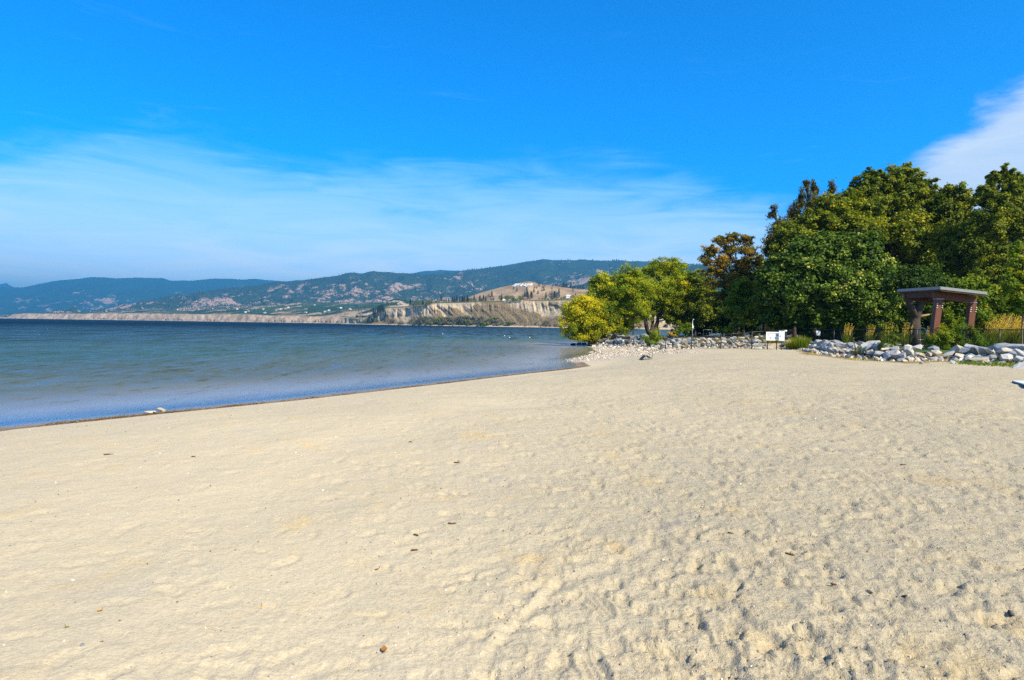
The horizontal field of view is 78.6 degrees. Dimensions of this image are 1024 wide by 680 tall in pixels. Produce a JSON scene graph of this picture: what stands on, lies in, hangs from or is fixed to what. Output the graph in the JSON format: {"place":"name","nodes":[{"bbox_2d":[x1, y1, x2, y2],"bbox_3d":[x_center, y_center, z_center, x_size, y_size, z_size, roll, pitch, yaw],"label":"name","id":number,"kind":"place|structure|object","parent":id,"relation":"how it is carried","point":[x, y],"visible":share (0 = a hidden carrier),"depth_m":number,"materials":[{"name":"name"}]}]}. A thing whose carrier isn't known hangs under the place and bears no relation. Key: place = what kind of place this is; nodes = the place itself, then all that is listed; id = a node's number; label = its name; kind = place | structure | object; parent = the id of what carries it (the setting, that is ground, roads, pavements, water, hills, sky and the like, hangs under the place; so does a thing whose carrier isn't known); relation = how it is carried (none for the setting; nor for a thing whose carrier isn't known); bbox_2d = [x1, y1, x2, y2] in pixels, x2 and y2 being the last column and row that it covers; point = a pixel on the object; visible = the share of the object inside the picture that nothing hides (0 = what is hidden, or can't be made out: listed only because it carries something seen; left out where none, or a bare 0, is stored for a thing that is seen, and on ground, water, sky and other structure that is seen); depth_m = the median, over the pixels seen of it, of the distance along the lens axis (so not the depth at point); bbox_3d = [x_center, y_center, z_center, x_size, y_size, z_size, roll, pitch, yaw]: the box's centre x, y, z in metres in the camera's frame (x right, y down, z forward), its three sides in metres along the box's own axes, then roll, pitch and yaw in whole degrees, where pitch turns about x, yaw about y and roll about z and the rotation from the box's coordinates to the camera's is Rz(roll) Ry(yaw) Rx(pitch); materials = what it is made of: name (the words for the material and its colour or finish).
{"place":"outdoors","nodes":[
{"label":"outdoors","id":0,"kind":"place"},
{"bbox_2d":[0,283,11,286],"bbox_3d":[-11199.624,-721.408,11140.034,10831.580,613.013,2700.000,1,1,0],"label":"distant peak","id":1,"kind":"structure","parent":0,"point":[5,285],"depth_m":10719.03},
{"bbox_2d":[0,277,277,314],"bbox_3d":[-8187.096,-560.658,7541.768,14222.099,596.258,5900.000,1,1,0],"label":"blue mountain","id":2,"kind":"structure","parent":0,"point":[89,293],"depth_m":7114.52,"materials":[{"name":"blue"}]},
{"bbox_2d":[0,302,428,323],"bbox_3d":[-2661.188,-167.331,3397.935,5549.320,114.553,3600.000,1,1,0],"label":"shore bench","id":3,"kind":"object","parent":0,"point":[287,315],"visible":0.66,"depth_m":2651.99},
{"bbox_2d":[67,317,336,322],"bbox_3d":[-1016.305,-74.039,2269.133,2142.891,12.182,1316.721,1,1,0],"label":"cliff foot trees","id":4,"kind":"object","parent":3,"relation":"on","point":[217,320],"visible":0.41,"depth_m":2171.37,"materials":[{"name":"green plant"}]},
{"bbox_2d":[1,301,420,316],"bbox_3d":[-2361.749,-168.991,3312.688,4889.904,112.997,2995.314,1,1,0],"label":"orchard trees","id":5,"kind":"object","parent":3,"relation":"on","point":[338,310],"visible":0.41,"depth_m":2976.04,"materials":[{"name":"green plant"}]},
{"bbox_2d":[53,259,702,312],"bbox_3d":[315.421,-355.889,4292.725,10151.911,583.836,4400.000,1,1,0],"label":"forested mountain","id":6,"kind":"structure","parent":0,"point":[439,283],"depth_m":4193.95,"materials":[{"name":"plant"}]},
{"bbox_2d":[54,258,702,312],"bbox_3d":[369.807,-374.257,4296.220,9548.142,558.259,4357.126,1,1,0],"label":"forest","id":7,"kind":"object","parent":6,"relation":"on","point":[138,308],"visible":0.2,"depth_m":4239.45,"materials":[{"name":"green plant"}]},
{"bbox_2d":[0,318,759,427],"bbox_3d":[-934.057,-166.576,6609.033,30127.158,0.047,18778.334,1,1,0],"label":"lake","id":8,"kind":"structure","parent":0,"point":[55,370],"depth_m":38.29,"materials":[{"name":"liquid"}]},
{"bbox_2d":[356,299,412,316],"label":"rock knoll","id":9,"kind":"structure","parent":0,"point":[395,302],"depth_m":1567.53,"materials":[{"name":"stone"}]},
{"bbox_2d":[410,270,457,274],"bbox_3d":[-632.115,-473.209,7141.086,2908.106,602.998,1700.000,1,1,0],"label":"distant ridge","id":10,"kind":"structure","parent":0,"point":[434,272],"depth_m":6871.80,"materials":[{"name":"blue"}]},
{"bbox_2d":[341,299,678,329],"bbox_3d":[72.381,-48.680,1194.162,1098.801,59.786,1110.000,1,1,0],"label":"silt bluff","id":11,"kind":"structure","parent":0,"point":[527,313],"depth_m":926.63,"materials":[{"name":"soil"}]},
{"bbox_2d":[0,342,1023,679],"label":"sand beach","id":12,"kind":"structure","parent":0,"point":[134,534],"depth_m":4.99,"materials":[{"name":"sand"}]},
{"bbox_2d":[0,366,584,429],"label":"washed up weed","id":13,"kind":"object","parent":12,"relation":"on","point":[242,404],"visible":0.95,"depth_m":16.41,"materials":[{"name":"plant"}]},
{"bbox_2d":[3,354,1023,679],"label":"pebbles","id":14,"kind":"object","parent":12,"relation":"on","point":[469,538],"visible":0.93,"depth_m":4.44,"materials":[{"name":"stone"}]},
{"bbox_2d":[565,345,696,361],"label":"cobbles","id":15,"kind":"object","parent":12,"relation":"on","point":[658,350],"visible":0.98,"depth_m":50.34,"materials":[{"name":"stone"}]},
{"bbox_2d":[640,327,663,345],"bbox_3d":[13.615,-0.283,60.087,2.142,2.046,2.107,0,2,-35],"label":"shrub","id":16,"kind":"object","parent":12,"relation":"on","point":[653,337],"visible":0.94,"depth_m":59.83,"materials":[{"name":"green plant"}]},
{"bbox_2d":[766,332,778,349],"bbox_3d":[20.652,0.145,49.637,1.035,1.572,0.095,1,1,0],"label":"beach sign","id":17,"kind":"object","parent":12,"relation":"on","point":[772,335],"visible":0.98,"depth_m":49.59,"materials":[{"name":"white paint"}]},
{"bbox_2d":[779,331,784,349],"bbox_3d":[21.293,0.071,49.422,0.474,1.595,0.082,1,1,0],"label":"notice sign","id":18,"kind":"object","parent":12,"relation":"on","point":[781,336],"visible":0.96,"depth_m":49.38,"materials":[{"name":"white paint"}]},
{"bbox_2d":[783,340,796,348],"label":"grass clump","id":19,"kind":"object","parent":12,"relation":"on","point":[789,344],"visible":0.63,"depth_m":50.32,"materials":[{"name":"green plant"}]},
{"bbox_2d":[790,335,811,348],"bbox_3d":[23.077,0.103,50.007,1.812,1.200,1.762,1,1,0],"label":"grass clump","id":20,"kind":"object","parent":12,"relation":"on","point":[802,343],"visible":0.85,"depth_m":49.63,"materials":[{"name":"green plant"}]},
{"bbox_2d":[592,337,1015,364],"bbox_3d":[19.350,0.739,48.456,15.447,1.525,53.759,0,2,-34],"label":"rubble","id":21,"kind":"object","parent":12,"relation":"on","point":[915,359],"visible":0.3,"depth_m":42.32,"materials":[{"name":"stone"}]},
{"bbox_2d":[668,335,796,344],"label":"undergrowth","id":22,"kind":"object","parent":21,"relation":"on","point":[771,341],"visible":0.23,"depth_m":54.30,"materials":[{"name":"green plant"}]},
{"bbox_2d":[901,344,911,349],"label":"boulder","id":23,"kind":"object","parent":21,"relation":"on","point":[908,346],"visible":0.85,"depth_m":34.87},
{"bbox_2d":[1004,350,1016,356],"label":"boulder","id":24,"kind":"object","parent":21,"relation":"on","point":[1013,352],"visible":0.66,"depth_m":31.63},
{"bbox_2d":[665,328,1023,349],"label":"chain link fence","id":25,"kind":"object","parent":12,"relation":"on","point":[909,337],"visible":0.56,"depth_m":47.04,"materials":[{"name":"metal"}]},
{"bbox_2d":[850,338,867,354],"bbox_3d":[20.186,0.451,36.516,0.857,1.329,0.911,1,1,0],"label":"weed","id":26,"kind":"object","parent":12,"relation":"on","point":[856,351],"visible":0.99,"depth_m":36.44,"materials":[{"name":"green plant"}]},
{"bbox_2d":[865,349,873,354],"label":"boulder","id":27,"kind":"object","parent":12,"relation":"on","point":[869,352],"visible":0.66,"depth_m":35.65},
{"bbox_2d":[876,342,890,357],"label":"shrub","id":28,"kind":"object","parent":12,"relation":"on","point":[881,344],"visible":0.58,"depth_m":34.98,"materials":[{"name":"green plant"}]},
{"bbox_2d":[875,342,893,350],"bbox_3d":[21.102,0.437,35.392,1.016,0.490,0.702,20,37,28],"label":"boulder","id":29,"kind":"object","parent":12,"relation":"on","point":[888,346],"visible":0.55,"depth_m":35.32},
{"bbox_2d":[883,350,899,359],"bbox_3d":[20.675,0.830,34.090,0.908,0.491,0.520,-14,12,45],"label":"boulder","id":30,"kind":"object","parent":12,"relation":"on","point":[892,352],"visible":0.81,"depth_m":33.98,"materials":[{"name":"stone"}]},
{"bbox_2d":[884,318,899,346],"bbox_3d":[21.567,-0.148,35.463,1.308,2.219,0.803,0,2,-36],"label":"weed","id":31,"kind":"object","parent":12,"relation":"on","point":[891,341],"visible":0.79,"depth_m":35.43,"materials":[{"name":"green plant"}]},
{"bbox_2d":[890,354,900,359],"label":"boulder","id":32,"kind":"object","parent":12,"relation":"on","point":[895,356],"visible":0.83,"depth_m":33.60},
{"bbox_2d":[904,349,913,355],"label":"boulder","id":33,"kind":"object","parent":12,"relation":"on","point":[908,351],"visible":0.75,"depth_m":33.82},
{"bbox_2d":[927,357,937,360],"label":"boulder","id":34,"kind":"object","parent":12,"relation":"on","point":[933,358],"visible":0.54,"depth_m":33.90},
{"bbox_2d":[931,350,941,355],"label":"boulder","id":35,"kind":"object","parent":12,"relation":"on","point":[935,352],"visible":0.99,"depth_m":34.61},
{"bbox_2d":[949,345,961,353],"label":"boulder","id":36,"kind":"object","parent":12,"relation":"on","point":[956,348],"visible":0.6,"depth_m":34.30,"materials":[{"name":"stone"}]},
{"bbox_2d":[954,353,963,358],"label":"boulder","id":37,"kind":"object","parent":12,"relation":"on","point":[957,355],"visible":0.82,"depth_m":33.35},
{"bbox_2d":[958,347,969,354],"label":"boulder","id":38,"kind":"object","parent":12,"relation":"on","point":[963,350],"visible":0.71,"depth_m":33.70,"materials":[{"name":"stone"}]},
{"bbox_2d":[964,344,979,348],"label":"boulder","id":39,"kind":"object","parent":12,"relation":"on","point":[968,346],"visible":0.3,"depth_m":34.59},
{"bbox_2d":[968,356,994,361],"bbox_3d":[24.134,0.971,32.216,1.273,0.289,0.442,0,0,5],"label":"boulder","id":40,"kind":"object","parent":12,"relation":"on","point":[979,358],"visible":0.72,"depth_m":32.12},
{"bbox_2d":[978,347,989,354],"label":"boulder","id":41,"kind":"object","parent":12,"relation":"on","point":[982,350],"visible":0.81,"depth_m":32.66,"materials":[{"name":"stone"}]},
{"bbox_2d":[986,349,995,354],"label":"boulder","id":42,"kind":"object","parent":12,"relation":"on","point":[990,352],"visible":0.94,"depth_m":32.29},
{"bbox_2d":[987,355,996,359],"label":"boulder","id":43,"kind":"object","parent":12,"relation":"on","point":[991,357],"visible":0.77,"depth_m":31.94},
{"bbox_2d":[999,353,1012,360],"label":"boulder","id":44,"kind":"object","parent":12,"relation":"on","point":[1006,357],"visible":0.93,"depth_m":31.43,"materials":[{"name":"stone"}]},
{"bbox_2d":[994,344,1023,351],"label":"boulder","id":45,"kind":"object","parent":12,"relation":"on","point":[1017,346],"visible":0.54,"depth_m":32.85,"materials":[{"name":"stone"}]},
{"bbox_2d":[1012,362,1023,368],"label":"boulder","id":46,"kind":"object","parent":12,"relation":"on","point":[1019,365],"visible":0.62,"depth_m":28.49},
{"bbox_2d":[1012,380,1023,386],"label":"pale board","id":47,"kind":"object","parent":12,"relation":"on","point":[1021,383],"visible":0.85,"depth_m":19.42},
{"bbox_2d":[1013,349,1023,356],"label":"boulder","id":48,"kind":"object","parent":12,"relation":"on","point":[1019,352],"visible":0.68,"depth_m":31.63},
{"bbox_2d":[1014,356,1022,361],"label":"boulder","id":49,"kind":"object","parent":12,"relation":"on","point":[1018,358],"visible":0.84,"depth_m":31.06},
{"bbox_2d":[0,0,1023,287],"label":"sky","id":50,"kind":"structure","parent":0,"point":[172,140],"materials":[{"name":"blue"}]},
{"bbox_2d":[462,281,596,301],"bbox_3d":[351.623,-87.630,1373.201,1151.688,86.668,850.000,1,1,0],"label":"dry grass hill","id":51,"kind":"structure","parent":0,"point":[509,290],"depth_m":1392.80,"materials":[{"name":"plant"}]},
{"bbox_2d":[513,283,532,286],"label":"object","id":52,"kind":"object","parent":51,"relation":"on","point":[527,284],"visible":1,"depth_m":1435.42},
{"bbox_2d":[565,265,914,301],"bbox_3d":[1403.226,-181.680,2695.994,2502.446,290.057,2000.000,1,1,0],"label":"forested spur","id":53,"kind":"structure","parent":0,"point":[689,268],"depth_m":2777.92,"materials":[{"name":"plant"}]},
{"bbox_2d":[580,264,717,288],"bbox_3d":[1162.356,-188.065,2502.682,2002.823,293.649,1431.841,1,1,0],"label":"forest","id":54,"kind":"object","parent":53,"relation":"on","point":[615,278],"depth_m":2803.29,"materials":[{"name":"green plant"}]},
{"bbox_2d":[623,335,980,354],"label":"lawn","id":55,"kind":"structure","parent":0,"point":[922,350],"depth_m":74.30,"materials":[{"name":"plant"}]},
{"bbox_2d":[557,293,630,345],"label":"willow tree","id":56,"kind":"object","parent":55,"relation":"on","point":[594,320],"visible":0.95,"depth_m":73.21,"materials":[{"name":"yellow plant"}]},
{"bbox_2d":[585,270,641,334],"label":"willow tree","id":57,"kind":"object","parent":55,"relation":"on","point":[600,288],"visible":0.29,"depth_m":79.26,"materials":[{"name":"green plant"}]},
{"bbox_2d":[609,260,657,335],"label":"slender tree","id":58,"kind":"object","parent":55,"relation":"on","point":[633,284],"visible":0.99,"depth_m":75.41,"materials":[{"name":"green plant"}]},
{"bbox_2d":[667,331,680,336],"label":"shrub","id":59,"kind":"object","parent":55,"relation":"on","point":[671,334],"visible":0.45,"depth_m":67.92,"materials":[{"name":"yellow plant"}]},
{"bbox_2d":[639,256,709,335],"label":"forked tree","id":60,"kind":"object","parent":55,"relation":"on","point":[673,291],"visible":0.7,"depth_m":82.96,"materials":[{"name":"green plant"}]},
{"bbox_2d":[670,320,693,336],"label":"shrub","id":61,"kind":"object","parent":55,"relation":"on","point":[686,327],"visible":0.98,"depth_m":65.69,"materials":[{"name":"green plant"}]},
{"bbox_2d":[675,269,722,335],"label":"park tree","id":62,"kind":"object","parent":55,"relation":"on","point":[700,309],"visible":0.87,"depth_m":81.28,"materials":[{"name":"green plant"}]},
{"bbox_2d":[684,315,721,335],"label":"understorey shrub","id":63,"kind":"object","parent":55,"relation":"on","point":[703,330],"visible":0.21,"depth_m":91.01,"materials":[{"name":"green plant"}]},
{"bbox_2d":[693,290,724,335],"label":"park tree","id":64,"kind":"object","parent":55,"relation":"on","point":[707,323],"visible":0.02,"depth_m":87.90,"materials":[{"name":"green plant"}]},
{"bbox_2d":[711,292,736,336],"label":"park tree","id":65,"kind":"object","parent":55,"relation":"on","point":[723,320],"visible":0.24,"depth_m":83.32,"materials":[{"name":"green plant"}]},
{"bbox_2d":[697,231,766,336],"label":"russet tree","id":66,"kind":"object","parent":55,"relation":"on","point":[745,264],"visible":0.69,"depth_m":73.36,"materials":[{"name":"brown plant"}]},
{"bbox_2d":[720,320,743,337],"bbox_3d":[21.029,-0.850,60.011,2.493,2.086,1.512,0,1,-17],"label":"shrub","id":67,"kind":"object","parent":55,"relation":"on","point":[730,329],"visible":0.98,"depth_m":59.84,"materials":[{"name":"green plant"}]},
{"bbox_2d":[720,276,760,336],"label":"green tree","id":68,"kind":"object","parent":55,"relation":"on","point":[743,308],"visible":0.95,"depth_m":67.37,"materials":[{"name":"green plant"}]},
{"bbox_2d":[724,321,758,336],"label":"understorey shrub","id":69,"kind":"object","parent":55,"relation":"on","point":[741,331],"visible":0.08,"depth_m":91.15,"materials":[{"name":"green plant"}]},
{"bbox_2d":[746,321,791,336],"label":"understorey shrub","id":70,"kind":"object","parent":55,"relation":"on","point":[752,327],"visible":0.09,"depth_m":86.11,"materials":[{"name":"green plant"}]},
{"bbox_2d":[750,270,787,332],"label":"park tree","id":71,"kind":"object","parent":55,"relation":"on","point":[759,313],"visible":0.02,"depth_m":79.60,"materials":[{"name":"green plant"}]},
{"bbox_2d":[759,324,784,334],"bbox_3d":[26.057,-0.873,63.064,2.749,2.121,1.439,1,1,0],"label":"shrub","id":72,"kind":"object","parent":55,"relation":"on","point":[768,329],"visible":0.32,"depth_m":62.83,"materials":[{"name":"green plant"}]},
{"bbox_2d":[785,325,821,336],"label":"understorey shrub","id":73,"kind":"object","parent":55,"relation":"on","point":[790,330],"visible":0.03,"depth_m":82.99,"materials":[{"name":"green plant"}]},
{"bbox_2d":[760,177,857,336],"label":"wispy tree","id":74,"kind":"object","parent":55,"relation":"on","point":[799,205],"visible":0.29,"depth_m":66.45,"materials":[{"name":"green plant"}]},
{"bbox_2d":[796,324,839,337],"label":"understorey shrub","id":75,"kind":"object","parent":55,"relation":"on","point":[821,331],"visible":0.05,"depth_m":81.60,"materials":[{"name":"green plant"}]},
{"bbox_2d":[756,187,892,337],"bbox_3d":[31.367,-7.532,63.247,12.296,15.998,5.636,1,1,0],"label":"park tree","id":76,"kind":"object","parent":55,"relation":"on","point":[836,213],"visible":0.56,"depth_m":62.83,"materials":[{"name":"green plant"}]},
{"bbox_2d":[748,228,913,341],"bbox_3d":[28.840,-4.678,55.036,15.346,10.780,7.089,1,1,0],"label":"maple tree","id":77,"kind":"object","parent":55,"relation":"on","point":[822,279],"visible":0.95,"depth_m":54.13,"materials":[{"name":"green plant"}]},
{"bbox_2d":[829,325,873,338],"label":"understorey shrub","id":78,"kind":"object","parent":55,"relation":"on","point":[854,331],"visible":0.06,"depth_m":78.70,"materials":[{"name":"green plant"}]},
{"bbox_2d":[861,342,875,349],"bbox_3d":[20.984,0.436,36.837,0.794,0.446,0.617,-6,-22,26],"label":"boulder","id":79,"kind":"object","parent":55,"relation":"on","point":[869,347],"visible":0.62,"depth_m":36.61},
{"bbox_2d":[861,340,880,349],"bbox_3d":[21.231,0.350,37.061,1.210,0.678,0.740,1,1,11],"label":"boulder","id":80,"kind":"object","parent":55,"relation":"on","point":[867,343],"visible":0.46,"depth_m":36.98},
{"bbox_2d":[855,319,903,339],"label":"understorey shrub","id":81,"kind":"object","parent":55,"relation":"on","point":[859,331],"visible":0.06,"depth_m":77.10,"materials":[{"name":"green plant"}]},
{"bbox_2d":[841,161,955,339],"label":"tall tree","id":82,"kind":"object","parent":55,"relation":"on","point":[898,196],"visible":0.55,"depth_m":68.07,"materials":[{"name":"green plant"}]},
{"bbox_2d":[799,332,998,344],"bbox_3d":[34.656,-0.092,54.047,3.762,1.274,20.690,0,2,-45],"label":"hedge","id":83,"kind":"object","parent":55,"relation":"on","point":[830,337],"visible":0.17,"depth_m":56.82,"materials":[{"name":"green plant"}]},
{"bbox_2d":[888,301,929,338],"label":"understorey shrub","id":84,"kind":"object","parent":55,"relation":"on","point":[902,323],"visible":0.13,"depth_m":74.87,"materials":[{"name":"green plant"}]},
{"bbox_2d":[878,262,956,345],"bbox_3d":[30.260,-2.519,46.832,4.894,6.705,3.888,2,2,35],"label":"old tree","id":85,"kind":"object","parent":55,"relation":"on","point":[921,277],"visible":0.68,"depth_m":46.69,"materials":[{"name":"green plant"}]},
{"bbox_2d":[912,344,922,349],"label":"boulder","id":86,"kind":"object","parent":55,"relation":"on","point":[918,347],"visible":0.72,"depth_m":35.23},
{"bbox_2d":[917,327,925,348],"bbox_3d":[26.291,-0.050,40.201,0.660,1.532,0.140,1,1,-6],"label":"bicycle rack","id":87,"kind":"object","parent":55,"relation":"on","point":[921,339],"visible":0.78,"depth_m":40.18,"materials":[{"name":"metal"}]},
{"bbox_2d":[927,345,939,350],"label":"boulder","id":88,"kind":"object","parent":55,"relation":"on","point":[934,347],"visible":0.6,"depth_m":35.13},
{"bbox_2d":[897,286,986,349],"bbox_3d":[27.325,-1.256,40.072,2.944,4.178,4.250,1,1,0],"label":"park shelter","id":89,"kind":"object","parent":55,"relation":"on","point":[938,297],"visible":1,"depth_m":38.65,"materials":[{"name":"wood"}]},
{"bbox_2d":[913,181,982,278],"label":"park tree","id":90,"kind":"object","parent":55,"relation":"on","point":[951,204],"visible":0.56,"depth_m":65.84,"materials":[{"name":"green plant"}]},
{"bbox_2d":[922,316,990,349],"bbox_3d":[27.380,-0.270,38.642,3.872,2.591,2.276,1,1,0],"label":"shrub","id":91,"kind":"object","parent":55,"relation":"on","point":[945,338],"visible":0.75,"depth_m":38.35,"materials":[{"name":"green plant"}]},
{"bbox_2d":[921,273,1016,328],"bbox_3d":[39.896,-2.547,54.869,8.423,6.715,4.110,1,1,0],"label":"park tree","id":92,"kind":"object","parent":55,"relation":"on","point":[987,307],"visible":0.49,"depth_m":54.11,"materials":[{"name":"green plant"}]},
{"bbox_2d":[969,346,979,354],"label":"boulder","id":93,"kind":"object","parent":55,"relation":"on","point":[974,350],"visible":0.79,"depth_m":33.19,"materials":[{"name":"stone"}]},
{"bbox_2d":[962,321,994,333],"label":"understorey shrub","id":94,"kind":"object","parent":55,"relation":"on","point":[980,332],"visible":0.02,"depth_m":69.26,"materials":[{"name":"green plant"}]},
{"bbox_2d":[955,162,1023,331],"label":"park tree","id":95,"kind":"object","parent":55,"relation":"on","point":[993,235],"visible":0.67,"depth_m":61.10,"materials":[{"name":"green plant"}]},
{"bbox_2d":[987,343,1008,350],"bbox_3d":[26.514,0.517,34.024,0.924,0.684,2.009,28,-20,-19],"label":"boulder","id":96,"kind":"object","parent":55,"relation":"on","point":[994,347],"visible":0.27,"depth_m":33.84,"materials":[{"name":"stone"}]},
{"bbox_2d":[981,314,1021,345],"bbox_3d":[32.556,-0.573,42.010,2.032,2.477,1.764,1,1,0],"label":"feather grass","id":97,"kind":"object","parent":55,"relation":"on","point":[991,341],"depth_m":41.78,"materials":[{"name":"yellow plant"}]},
{"bbox_2d":[981,308,1023,332],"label":"understorey shrub","id":98,"kind":"object","parent":55,"relation":"on","point":[1014,317],"visible":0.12,"depth_m":65.19,"materials":[{"name":"yellow plant"}]},
{"bbox_2d":[996,347,1012,354],"bbox_3d":[25.293,0.589,32.143,0.592,0.393,0.807,30,-23,-24],"label":"boulder","id":99,"kind":"object","parent":55,"relation":"on","point":[1002,350],"visible":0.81,"depth_m":32.00,"materials":[{"name":"stone"}]},
{"bbox_2d":[995,240,1023,343],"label":"young tree","id":100,"kind":"object","parent":55,"relation":"on","point":[1012,298],"visible":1,"depth_m":37.76,"materials":[{"name":"green plant"}]},
{"bbox_2d":[1008,316,1023,343],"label":"feather grass","id":101,"kind":"object","parent":55,"relation":"on","point":[1015,339],"depth_m":41.87,"materials":[{"name":"yellow plant"}]},
{"bbox_2d":[842,326,853,342],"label":"feather grass","id":102,"kind":"object","parent":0,"point":[845,339],"depth_m":46.96,"materials":[{"name":"green plant"}]},
{"bbox_2d":[864,325,875,341],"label":"feather grass","id":103,"kind":"object","parent":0,"point":[870,335],"depth_m":45.95,"materials":[{"name":"green plant"}]},
{"bbox_2d":[880,322,896,342],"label":"feather grass","id":104,"kind":"object","parent":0,"point":[881,338],"depth_m":45.00,"materials":[{"name":"green plant"}]},
{"bbox_2d":[792,349,1019,366],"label":"grass","id":105,"kind":"structure","parent":0,"point":[983,364],"depth_m":31.20,"materials":[{"name":"green plant"}]},
{"bbox_2d":[943,350,954,355],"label":"boulder","id":106,"kind":"object","parent":105,"relation":"on","point":[949,353],"visible":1,"depth_m":34.17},
{"bbox_2d":[900,322,915,346],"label":"feather grass","id":107,"kind":"object","parent":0,"point":[905,340],"depth_m":43.95,"materials":[{"name":"green plant"}]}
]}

